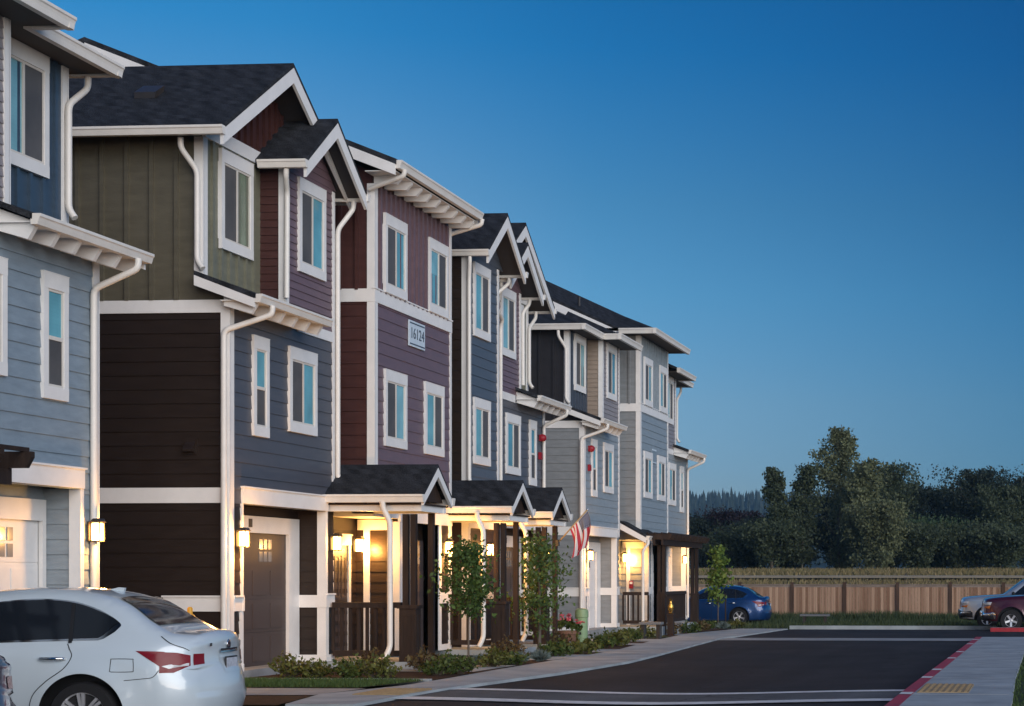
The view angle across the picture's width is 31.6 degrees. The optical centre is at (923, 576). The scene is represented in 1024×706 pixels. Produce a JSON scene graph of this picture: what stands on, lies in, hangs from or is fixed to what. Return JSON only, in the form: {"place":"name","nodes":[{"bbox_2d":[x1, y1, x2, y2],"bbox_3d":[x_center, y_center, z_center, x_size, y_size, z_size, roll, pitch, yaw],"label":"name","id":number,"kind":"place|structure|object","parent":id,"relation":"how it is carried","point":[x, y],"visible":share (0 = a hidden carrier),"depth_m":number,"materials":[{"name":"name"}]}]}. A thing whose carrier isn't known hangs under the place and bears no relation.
{"place":"outdoors","nodes":[
{"label":"outdoors","id":0,"kind":"place"},
{"bbox_2d":[243,696,308,704],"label":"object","id":1,"kind":"object","parent":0,"point":[263,700],"visible":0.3,"depth_m":22.17,"materials":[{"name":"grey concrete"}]},
{"bbox_2d":[246,688,365,694],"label":"garden path","id":2,"kind":"structure","parent":0,"point":[283,691],"depth_m":24.00,"materials":[{"name":"concrete"}]},
{"bbox_2d":[244,676,420,686],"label":"lawn grass","id":3,"kind":"structure","parent":0,"point":[294,681],"depth_m":25.41,"materials":[{"name":"green plant"}]},
{"bbox_2d":[352,688,431,694],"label":"tactile paving","id":4,"kind":"structure","parent":0,"point":[393,691],"depth_m":23.30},
{"bbox_2d":[47,0,1023,500],"label":"sky","id":5,"kind":"structure","parent":0,"point":[821,202],"materials":[{"name":"blue"}]},
{"bbox_2d":[285,629,787,705],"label":"pavement","id":6,"kind":"structure","parent":0,"point":[643,651],"depth_m":30.37,"materials":[{"name":"concrete"}]},
{"bbox_2d":[243,572,1023,705],"bbox_3d":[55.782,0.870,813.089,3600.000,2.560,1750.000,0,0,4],"label":"ground","id":7,"kind":"structure","parent":0,"point":[760,579],"depth_m":116.29,"materials":[{"name":"green plant"}]},
{"bbox_2d":[0,0,154,590],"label":"townhouse block","id":8,"kind":"structure","parent":7,"relation":"on","point":[52,259],"depth_m":22.27,"materials":[{"name":"blue"}]},
{"bbox_2d":[0,256,7,375],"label":"window","id":9,"kind":"structure","parent":8,"relation":"in","point":[3,261],"depth_m":21.00,"materials":[{"name":"white paint"}]},
{"bbox_2d":[0,444,34,484],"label":"pergola","id":10,"kind":"object","parent":8,"relation":"attached to","point":[20,457],"visible":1,"depth_m":17.80,"materials":[{"name":"brown wood"}]},
{"bbox_2d":[0,519,37,590],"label":"garage door","id":11,"kind":"structure","parent":8,"relation":"in","point":[18,538],"depth_m":22.25,"materials":[{"name":"white paint"}]},
{"bbox_2d":[11,37,49,178],"bbox_3d":[-11.604,-6.051,22.131,0.084,1.602,1.118,0,0,4],"label":"window","id":12,"kind":"structure","parent":8,"relation":"in","point":[33,156],"depth_m":22.29,"materials":[{"name":"white paint"}]},
{"bbox_2d":[40,270,69,401],"bbox_3d":[-11.192,-3.091,22.128,0.084,1.622,0.568,0,0,4],"label":"window","id":13,"kind":"structure","parent":8,"relation":"in","point":[54,297],"depth_m":22.11,"materials":[{"name":"white paint"}]},
{"bbox_2d":[87,518,106,541],"bbox_3d":[-11.031,-0.625,22.939,0.190,0.310,0.180,0,0,4],"label":"wall lantern","id":14,"kind":"object","parent":8,"relation":"attached to","point":[94,528],"depth_m":22.88,"materials":[{"name":"white glass"}]},
{"bbox_2d":[69,37,572,677],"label":"townhouse block","id":15,"kind":"structure","parent":7,"relation":"on","point":[281,389],"depth_m":29.65,"materials":[{"name":"black"}]},
{"bbox_2d":[218,148,253,260],"bbox_3d":[-11.201,-6.051,28.007,0.084,1.602,1.118,0,0,4],"label":"window","id":16,"kind":"structure","parent":15,"relation":"in","point":[229,164],"depth_m":27.92,"materials":[{"name":"white paint"}]},
{"bbox_2d":[251,334,269,437],"bbox_3d":[-10.792,-3.091,27.954,0.084,1.622,0.568,0,0,4],"label":"window","id":17,"kind":"structure","parent":15,"relation":"in","point":[260,357],"depth_m":27.94,"materials":[{"name":"white paint"}]},
{"bbox_2d":[244,533,284,666],"bbox_3d":[-11.286,0.380,28.790,0.060,2.240,2.660,0,0,4],"label":"garage door","id":18,"kind":"structure","parent":15,"relation":"in","point":[264,560],"depth_m":29.27,"materials":[{"name":"grey paint"}]},
{"bbox_2d":[287,346,317,435],"bbox_3d":[-10.683,-3.181,29.550,0.084,1.442,1.108,0,0,4],"label":"window","id":19,"kind":"structure","parent":15,"relation":"in","point":[302,366],"depth_m":29.52,"materials":[{"name":"white paint"}]},
{"bbox_2d":[297,176,326,281],"bbox_3d":[-10.657,-6.036,29.925,0.084,1.612,1.098,0,0,4],"label":"window","id":20,"kind":"structure","parent":15,"relation":"in","point":[312,199],"depth_m":29.89,"materials":[{"name":"white paint"}]},
{"bbox_2d":[334,545,346,649],"bbox_3d":[-10.965,0.450,32.256,0.042,2.100,0.700,0,0,4],"label":"door","id":21,"kind":"structure","parent":15,"relation":"in","point":[338,564],"depth_m":32.27,"materials":[{"name":"brown paint"}]},
{"bbox_2d":[382,212,407,300],"bbox_3d":[-10.049,-6.071,32.684,0.084,1.482,1.108,0,0,4],"label":"window","id":22,"kind":"structure","parent":15,"relation":"in","point":[392,227],"depth_m":32.61,"materials":[{"name":"white paint"}]},
{"bbox_2d":[383,368,407,449],"bbox_3d":[-10.064,-3.181,32.726,0.084,1.442,1.108,0,0,4],"label":"window","id":23,"kind":"structure","parent":15,"relation":"in","point":[395,383],"depth_m":32.67,"materials":[{"name":"white paint"}]},
{"bbox_2d":[408,319,424,350],"bbox_3d":[-9.971,-4.750,33.812,0.036,0.500,0.840,0,0,4],"label":"address sign","id":24,"kind":"object","parent":15,"relation":"attached to","point":[416,334],"visible":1,"depth_m":33.76,"materials":[{"name":"white plastic"}]},
{"bbox_2d":[418,540,422,650],"bbox_3d":[-10.284,0.380,34.334,0.060,2.240,1.520,0,0,4],"label":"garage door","id":25,"kind":"structure","parent":15,"relation":"in","point":[420,543],"depth_m":34.96,"materials":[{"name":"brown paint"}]},
{"bbox_2d":[423,381,444,456],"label":"window","id":26,"kind":"structure","parent":15,"relation":"in","point":[434,394],"depth_m":34.77,"materials":[{"name":"white paint"}]},
{"bbox_2d":[428,237,448,318],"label":"window","id":27,"kind":"structure","parent":15,"relation":"in","point":[438,253],"depth_m":34.97,"materials":[{"name":"white paint"}]},
{"bbox_2d":[472,397,490,466],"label":"window","id":28,"kind":"structure","parent":15,"relation":"in","point":[481,415],"depth_m":37.74,"materials":[{"name":"white paint"}]},
{"bbox_2d":[472,261,490,341],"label":"window","id":29,"kind":"structure","parent":15,"relation":"in","point":[481,283],"depth_m":37.74,"materials":[{"name":"white paint"}]},
{"bbox_2d":[500,288,516,359],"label":"window","id":30,"kind":"structure","parent":15,"relation":"in","point":[508,297],"depth_m":40.94,"materials":[{"name":"white paint"}]},
{"bbox_2d":[507,547,512,634],"bbox_3d":[-10.370,0.380,42.139,0.060,2.240,2.660,0,0,4],"label":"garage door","id":31,"kind":"structure","parent":15,"relation":"in","point":[509,549],"depth_m":42.78,"materials":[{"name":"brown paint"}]},
{"bbox_2d":[505,412,520,475],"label":"window","id":32,"kind":"structure","parent":15,"relation":"in","point":[512,422],"depth_m":41.26,"materials":[{"name":"white paint"}]},
{"bbox_2d":[528,420,536,485],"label":"window","id":33,"kind":"structure","parent":15,"relation":"in","point":[532,424],"depth_m":42.87,"materials":[{"name":"white paint"}]},
{"bbox_2d":[555,508,590,558],"bbox_3d":[-8.098,-0.985,39.666,0.810,1.220,0.178,0,0,-20],"label":"flag","id":34,"kind":"object","parent":15,"relation":"attached to","point":[579,529],"visible":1,"depth_m":39.69,"materials":[{"name":"multicoloured fabric"}]},
{"bbox_2d":[256,629,720,679],"bbox_3d":[-8.124,1.716,43.608,3.180,0.220,33.900,0,0,4],"label":"garden bed","id":35,"kind":"object","parent":7,"relation":"on","point":[408,674],"visible":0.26,"depth_m":28.88,"materials":[{"name":"green soil"}]},
{"bbox_2d":[267,650,311,677],"bbox_3d":[-10.137,1.407,27.506,0.695,0.479,0.679,0,0,-4],"label":"garden shrub","id":36,"kind":"object","parent":35,"relation":"on","point":[286,666],"visible":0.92,"depth_m":27.40,"materials":[{"name":"green plant"}]},
{"bbox_2d":[301,657,333,677],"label":"garden shrub","id":37,"kind":"object","parent":35,"relation":"on","point":[317,669],"visible":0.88,"depth_m":27.38,"materials":[{"name":"green plant"}]},
{"bbox_2d":[323,653,364,677],"bbox_3d":[-9.225,1.440,27.363,0.668,0.442,0.740,0,0,-5],"label":"garden shrub","id":38,"kind":"object","parent":35,"relation":"on","point":[345,669],"visible":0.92,"depth_m":27.23,"materials":[{"name":"green plant"}]},
{"bbox_2d":[354,653,402,677],"bbox_3d":[-8.743,1.425,27.493,0.744,0.443,0.795,0,0,-35],"label":"garden shrub","id":39,"kind":"object","parent":35,"relation":"on","point":[379,668],"visible":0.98,"depth_m":27.40,"materials":[{"name":"green plant"}]},
{"bbox_2d":[418,650,458,674],"bbox_3d":[-8.033,1.434,28.373,0.520,0.462,0.664,0,0,45],"label":"garden shrub","id":40,"kind":"object","parent":35,"relation":"on","point":[442,666],"visible":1,"depth_m":28.28,"materials":[{"name":"green plant"}]},
{"bbox_2d":[387,665,514,671],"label":"garden path","id":41,"kind":"structure","parent":35,"relation":"on","point":[480,668],"depth_m":30.46,"materials":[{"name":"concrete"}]},
{"bbox_2d":[404,644,444,670],"bbox_3d":[-8.616,1.380,29.600,0.619,0.521,0.665,0,0,-44],"label":"garden shrub","id":42,"kind":"object","parent":41,"relation":"on","point":[416,662],"visible":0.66,"depth_m":29.54,"materials":[{"name":"green plant"}]},
{"bbox_2d":[419,534,503,674],"bbox_3d":[-8.128,0.513,30.551,1.377,2.577,1.264,0,0,4],"label":"street tree","id":43,"kind":"object","parent":35,"relation":"on","point":[467,556],"visible":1,"depth_m":30.41,"materials":[{"name":"green plant"}]},
{"bbox_2d":[447,654,478,676],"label":"garden shrub","id":44,"kind":"object","parent":35,"relation":"on","point":[462,667],"visible":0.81,"depth_m":28.75,"materials":[{"name":"green plant"}]},
{"bbox_2d":[477,646,512,666],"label":"garden shrub","id":45,"kind":"object","parent":35,"relation":"on","point":[493,658],"visible":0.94,"depth_m":31.12,"materials":[{"name":"green plant"}]},
{"bbox_2d":[507,528,575,650],"bbox_3d":[-8.404,0.376,37.474,1.724,2.940,1.552,0,0,4],"label":"street tree","id":46,"kind":"object","parent":35,"relation":"on","point":[537,560],"visible":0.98,"depth_m":37.38,"materials":[{"name":"green plant"}]},
{"bbox_2d":[537,636,578,655],"bbox_3d":[-7.705,1.473,36.046,0.896,0.479,0.889,0,0,-45],"label":"garden shrub","id":47,"kind":"object","parent":35,"relation":"on","point":[557,649],"visible":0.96,"depth_m":35.90,"materials":[{"name":"green plant"}]},
{"bbox_2d":[558,613,584,646],"bbox_3d":[-8.620,1.312,41.897,0.758,0.865,0.733,0,0,43],"label":"flowering plant","id":48,"kind":"object","parent":35,"relation":"on","point":[567,622],"visible":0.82,"depth_m":41.73,"materials":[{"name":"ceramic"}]},
{"bbox_2d":[575,608,587,641],"bbox_3d":[-8.535,1.306,42.885,0.330,1.050,0.330,0,0,4],"label":"utility post","id":49,"kind":"object","parent":35,"relation":"on","point":[581,614],"visible":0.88,"depth_m":42.75,"materials":[{"name":"green metal"}]},
{"bbox_2d":[563,632,600,653],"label":"garden shrub","id":50,"kind":"object","parent":35,"relation":"on","point":[589,647],"visible":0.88,"depth_m":37.41,"materials":[{"name":"green plant"}]},
{"bbox_2d":[582,626,619,648],"bbox_3d":[-7.636,1.427,40.505,0.898,0.548,0.941,0,0,-38],"label":"garden shrub","id":51,"kind":"object","parent":35,"relation":"on","point":[604,640],"visible":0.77,"depth_m":40.42,"materials":[{"name":"green plant"}]},
{"bbox_2d":[636,532,709,634],"bbox_3d":[-7.992,0.273,55.176,1.100,3.255,6.000,0,0,4],"label":"pergola","id":52,"kind":"object","parent":35,"relation":"on","point":[662,540],"visible":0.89,"depth_m":53.15,"materials":[{"name":"brown wood"}]},
{"bbox_2d":[528,281,706,638],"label":"townhouse block","id":53,"kind":"structure","parent":7,"relation":"on","point":[614,380],"depth_m":51.58,"materials":[{"name":"grey wood"}]},
{"bbox_2d":[573,333,585,393],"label":"window","id":54,"kind":"structure","parent":53,"relation":"in","point":[579,342],"depth_m":48.75,"materials":[{"name":"white paint"}]},
{"bbox_2d":[589,552,594,627],"bbox_3d":[-9.857,0.380,49.621,0.060,2.240,2.660,0,0,4],"label":"garage door","id":55,"kind":"structure","parent":53,"relation":"in","point":[591,561],"depth_m":50.64,"materials":[{"name":"white paint"}]},
{"bbox_2d":[591,439,597,496],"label":"window","id":56,"kind":"structure","parent":53,"relation":"in","point":[594,455],"depth_m":48.81,"materials":[{"name":"white paint"}]},
{"bbox_2d":[603,442,613,493],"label":"window","id":57,"kind":"structure","parent":53,"relation":"in","point":[608,449],"depth_m":50.36,"materials":[{"name":"white paint"}]},
{"bbox_2d":[606,343,616,401],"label":"window","id":58,"kind":"structure","parent":53,"relation":"in","point":[611,351],"depth_m":50.73,"materials":[{"name":"white paint"}]},
{"bbox_2d":[643,451,652,498],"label":"window","id":59,"kind":"structure","parent":53,"relation":"in","point":[648,456],"depth_m":53.63,"materials":[{"name":"white paint"}]},
{"bbox_2d":[643,356,652,407],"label":"window","id":60,"kind":"structure","parent":53,"relation":"in","point":[647,363],"depth_m":53.53,"materials":[{"name":"white paint"}]},
{"bbox_2d":[657,455,665,501],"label":"window","id":61,"kind":"structure","parent":53,"relation":"in","point":[661,461],"depth_m":55.56,"materials":[{"name":"white paint"}]},
{"bbox_2d":[659,365,667,413],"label":"window","id":62,"kind":"structure","parent":53,"relation":"in","point":[663,372],"depth_m":55.75,"materials":[{"name":"white paint"}]},
{"bbox_2d":[668,462,676,505],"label":"window","id":63,"kind":"structure","parent":53,"relation":"in","point":[671,466],"depth_m":58.96,"materials":[{"name":"white paint"}]},
{"bbox_2d":[689,511,745,568],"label":"tree","id":64,"kind":"object","parent":7,"relation":"on","point":[695,522],"visible":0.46,"depth_m":165.74,"materials":[{"name":"green plant"}]},
{"bbox_2d":[689,521,763,568],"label":"tree","id":65,"kind":"object","parent":7,"relation":"on","point":[738,552],"visible":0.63,"depth_m":150.36,"materials":[{"name":"green plant"}]},
{"bbox_2d":[689,504,766,568],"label":"tree","id":66,"kind":"object","parent":7,"relation":"on","point":[722,517],"visible":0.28,"depth_m":165.65,"materials":[{"name":"green plant"}]},
{"bbox_2d":[711,625,787,628],"bbox_3d":[-8.984,1.885,67.022,8.900,0.075,11.500,0,0,4],"label":"parking bay","id":67,"kind":"object","parent":7,"relation":"on","point":[747,628],"visible":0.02,"depth_m":61.88,"materials":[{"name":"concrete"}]},
{"bbox_2d":[687,585,771,622],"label":"parked car","id":68,"kind":"object","parent":67,"relation":"on","point":[743,603],"visible":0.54,"depth_m":67.42,"materials":[{"name":"blue paint"}]},
{"bbox_2d":[730,514,819,568],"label":"tree","id":69,"kind":"object","parent":7,"relation":"on","point":[770,541],"visible":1,"depth_m":140.14,"materials":[{"name":"green plant"}]},
{"bbox_2d":[755,466,814,568],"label":"tree","id":70,"kind":"object","parent":7,"relation":"on","point":[774,486],"visible":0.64,"depth_m":142.35,"materials":[{"name":"green plant"}]},
{"bbox_2d":[738,512,833,568],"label":"tree","id":71,"kind":"object","parent":7,"relation":"on","point":[798,566],"visible":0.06,"depth_m":150.38,"materials":[{"name":"green plant"}]},
{"bbox_2d":[783,462,825,567],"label":"tree","id":72,"kind":"object","parent":7,"relation":"on","point":[803,482],"visible":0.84,"depth_m":143.38,"materials":[{"name":"green plant"}]},
{"bbox_2d":[805,425,862,568],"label":"tree","id":73,"kind":"object","parent":7,"relation":"on","point":[842,442],"visible":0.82,"depth_m":146.13,"materials":[{"name":"green plant"}]},
{"bbox_2d":[808,494,899,567],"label":"tree","id":74,"kind":"object","parent":7,"relation":"on","point":[825,547],"visible":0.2,"depth_m":151.13,"materials":[{"name":"green plant"}]},
{"bbox_2d":[838,456,902,568],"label":"tree","id":75,"kind":"object","parent":7,"relation":"on","point":[863,484],"visible":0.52,"depth_m":142.13,"materials":[{"name":"green plant"}]},
{"bbox_2d":[836,499,913,568],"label":"tree","id":76,"kind":"object","parent":7,"relation":"on","point":[884,543],"visible":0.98,"depth_m":137.84,"materials":[{"name":"green plant"}]},
{"bbox_2d":[789,626,995,631],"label":"kerb","id":77,"kind":"structure","parent":7,"relation":"on","point":[904,627],"depth_m":60.50,"materials":[{"name":"concrete"}]},
{"bbox_2d":[872,459,927,569],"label":"tree","id":78,"kind":"object","parent":7,"relation":"on","point":[896,480],"visible":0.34,"depth_m":155.79,"materials":[{"name":"green plant"}]},
{"bbox_2d":[899,482,935,567],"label":"tree","id":79,"kind":"object","parent":7,"relation":"on","point":[923,506],"visible":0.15,"depth_m":167.36,"materials":[{"name":"green plant"}]},
{"bbox_2d":[893,516,948,568],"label":"tree","id":80,"kind":"object","parent":7,"relation":"on","point":[918,546],"visible":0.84,"depth_m":141.28,"materials":[{"name":"green plant"}]},
{"bbox_2d":[885,637,981,705],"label":"kerb","id":81,"kind":"structure","parent":7,"relation":"on","point":[898,699],"depth_m":25.39,"materials":[{"name":"red paint"}]},
{"bbox_2d":[899,511,980,568],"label":"tree","id":82,"kind":"object","parent":7,"relation":"on","point":[939,562],"visible":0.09,"depth_m":149.63,"materials":[{"name":"green plant"}]},
{"bbox_2d":[918,486,972,567],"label":"tree","id":83,"kind":"object","parent":7,"relation":"on","point":[935,502],"visible":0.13,"depth_m":169.16,"materials":[{"name":"green plant"}]},
{"bbox_2d":[924,515,994,568],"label":"tree","id":84,"kind":"object","parent":7,"relation":"on","point":[953,551],"visible":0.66,"depth_m":144.69,"materials":[{"name":"green plant"}]},
{"bbox_2d":[925,464,1023,568],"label":"tree","id":85,"kind":"object","parent":7,"relation":"on","point":[956,503],"visible":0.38,"depth_m":159.02,"materials":[{"name":"green plant"}]},
{"bbox_2d":[949,511,1023,568],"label":"tree","id":86,"kind":"object","parent":7,"relation":"on","point":[1005,546],"visible":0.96,"depth_m":142.61,"materials":[{"name":"green plant"}]},
{"bbox_2d":[965,471,1023,567],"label":"tree","id":87,"kind":"object","parent":7,"relation":"on","point":[1000,483],"visible":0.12,"depth_m":157.03,"materials":[{"name":"green plant"}]},
{"bbox_2d":[966,483,1023,568],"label":"tree","id":88,"kind":"object","parent":7,"relation":"on","point":[1007,503],"visible":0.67,"depth_m":150.69,"materials":[{"name":"green plant"}]},
{"bbox_2d":[365,629,988,705],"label":"road","id":89,"kind":"structure","parent":0,"point":[727,666],"depth_m":31.37,"materials":[{"name":"black asphalt"}]},
{"bbox_2d":[396,696,892,704],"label":"crosswalk line","id":90,"kind":"object","parent":89,"relation":"on","point":[606,702],"visible":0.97,"depth_m":22.55,"materials":[{"name":"white paint"}]},
{"bbox_2d":[415,690,900,701],"bbox_3d":[-3.548,1.637,23.598,6.630,0.073,1.680,0,0,4],"label":"crosswalk surface","id":91,"kind":"object","parent":89,"relation":"on","point":[611,697],"visible":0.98,"depth_m":23.60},
{"bbox_2d":[456,688,904,694],"bbox_3d":[-3.481,1.637,24.581,6.636,0.065,0.370,0,0,3],"label":"crosswalk line","id":92,"kind":"object","parent":89,"relation":"on","point":[666,693],"visible":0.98,"depth_m":24.59,"materials":[{"name":"white paint"}]},
{"bbox_2d":[720,638,973,640],"bbox_3d":[-2.151,1.759,48.561,7.260,0.016,2.400,0,0,4],"label":"crossing band","id":93,"kind":"object","parent":89,"relation":"on","point":[888,639],"visible":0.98,"depth_m":48.39,"materials":[{"name":"paint"}]},
{"bbox_2d":[687,616,1023,628],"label":"verge grass","id":94,"kind":"structure","parent":0,"point":[778,623],"depth_m":66.34,"materials":[{"name":"green plant"}]},
{"bbox_2d":[689,567,1023,575],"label":"field grass","id":95,"kind":"structure","parent":0,"point":[939,571],"depth_m":124.86,"materials":[{"name":"green plant"}]},
{"bbox_2d":[689,576,1023,577],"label":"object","id":96,"kind":"structure","parent":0,"point":[870,576],"depth_m":118.06,"materials":[{"name":"brown wood"}]},
{"bbox_2d":[689,511,1023,569],"bbox_3d":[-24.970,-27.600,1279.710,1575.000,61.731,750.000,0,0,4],"label":"hill","id":97,"kind":"structure","parent":0,"point":[824,565],"depth_m":1052.64,"materials":[{"name":"green plant"}]},
{"bbox_2d":[689,485,1023,564],"bbox_3d":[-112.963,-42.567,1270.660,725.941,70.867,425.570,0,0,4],"label":"hillside forest","id":98,"kind":"object","parent":97,"relation":"on","point":[733,501],"visible":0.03,"depth_m":1331.95,"materials":[{"name":"green plant"}]},
{"bbox_2d":[690,577,1023,614],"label":"field grass","id":99,"kind":"structure","parent":0,"point":[921,580],"depth_m":114.32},
{"bbox_2d":[771,608,972,620],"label":"verge grass","id":100,"kind":"structure","parent":0,"point":[865,615],"depth_m":75.65,"materials":[{"name":"green plant"}]},
{"bbox_2d":[899,637,1023,705],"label":"pavement","id":101,"kind":"structure","parent":0,"point":[1006,656],"depth_m":26.73,"materials":[{"name":"concrete"}]},
{"bbox_2d":[917,683,973,692],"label":"tactile paving","id":102,"kind":"structure","parent":101,"relation":"on","point":[945,688],"depth_m":23.02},
{"bbox_2d":[981,630,1023,636],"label":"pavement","id":103,"kind":"structure","parent":0,"point":[1003,634],"depth_m":54.04,"materials":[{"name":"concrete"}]},
{"bbox_2d":[958,579,1023,625],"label":"parked suv","id":104,"kind":"object","parent":103,"relation":"on","point":[970,607],"visible":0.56,"depth_m":62.27,"materials":[{"name":"silver metal"}]},
{"bbox_2d":[980,594,1023,626],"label":"parked suv","id":105,"kind":"object","parent":103,"relation":"on","point":[1006,611],"visible":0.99,"depth_m":58.59,"materials":[{"name":"red paint"}]},
{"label":"verge","id":106,"kind":"structure","parent":0,"visible":0},
{"bbox_2d":[702,544,733,630],"bbox_3d":[-7.624,0.388,63.821,1.163,3.261,1.197,0,0,4],"label":"street tree","id":107,"kind":"object","parent":106,"relation":"on","point":[716,579],"visible":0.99,"depth_m":63.76,"materials":[{"name":"green plant"}]},
{"bbox_2d":[689,582,1014,615],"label":"wood fence","id":108,"kind":"object","parent":106,"relation":"on","point":[803,597],"visible":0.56,"depth_m":79.33,"materials":[{"name":"brown wood"}]},
{"label":"parking bay","id":109,"kind":"structure","parent":0,"visible":0},
{"bbox_2d":[0,655,15,705],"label":"parked car","id":110,"kind":"object","parent":109,"relation":"on","point":[6,688],"visible":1,"depth_m":14.25,"materials":[{"name":"grey paint"}]},
{"bbox_2d":[0,587,246,705],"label":"parked car","id":111,"kind":"object","parent":109,"relation":"on","point":[81,646],"visible":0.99,"depth_m":16.80,"materials":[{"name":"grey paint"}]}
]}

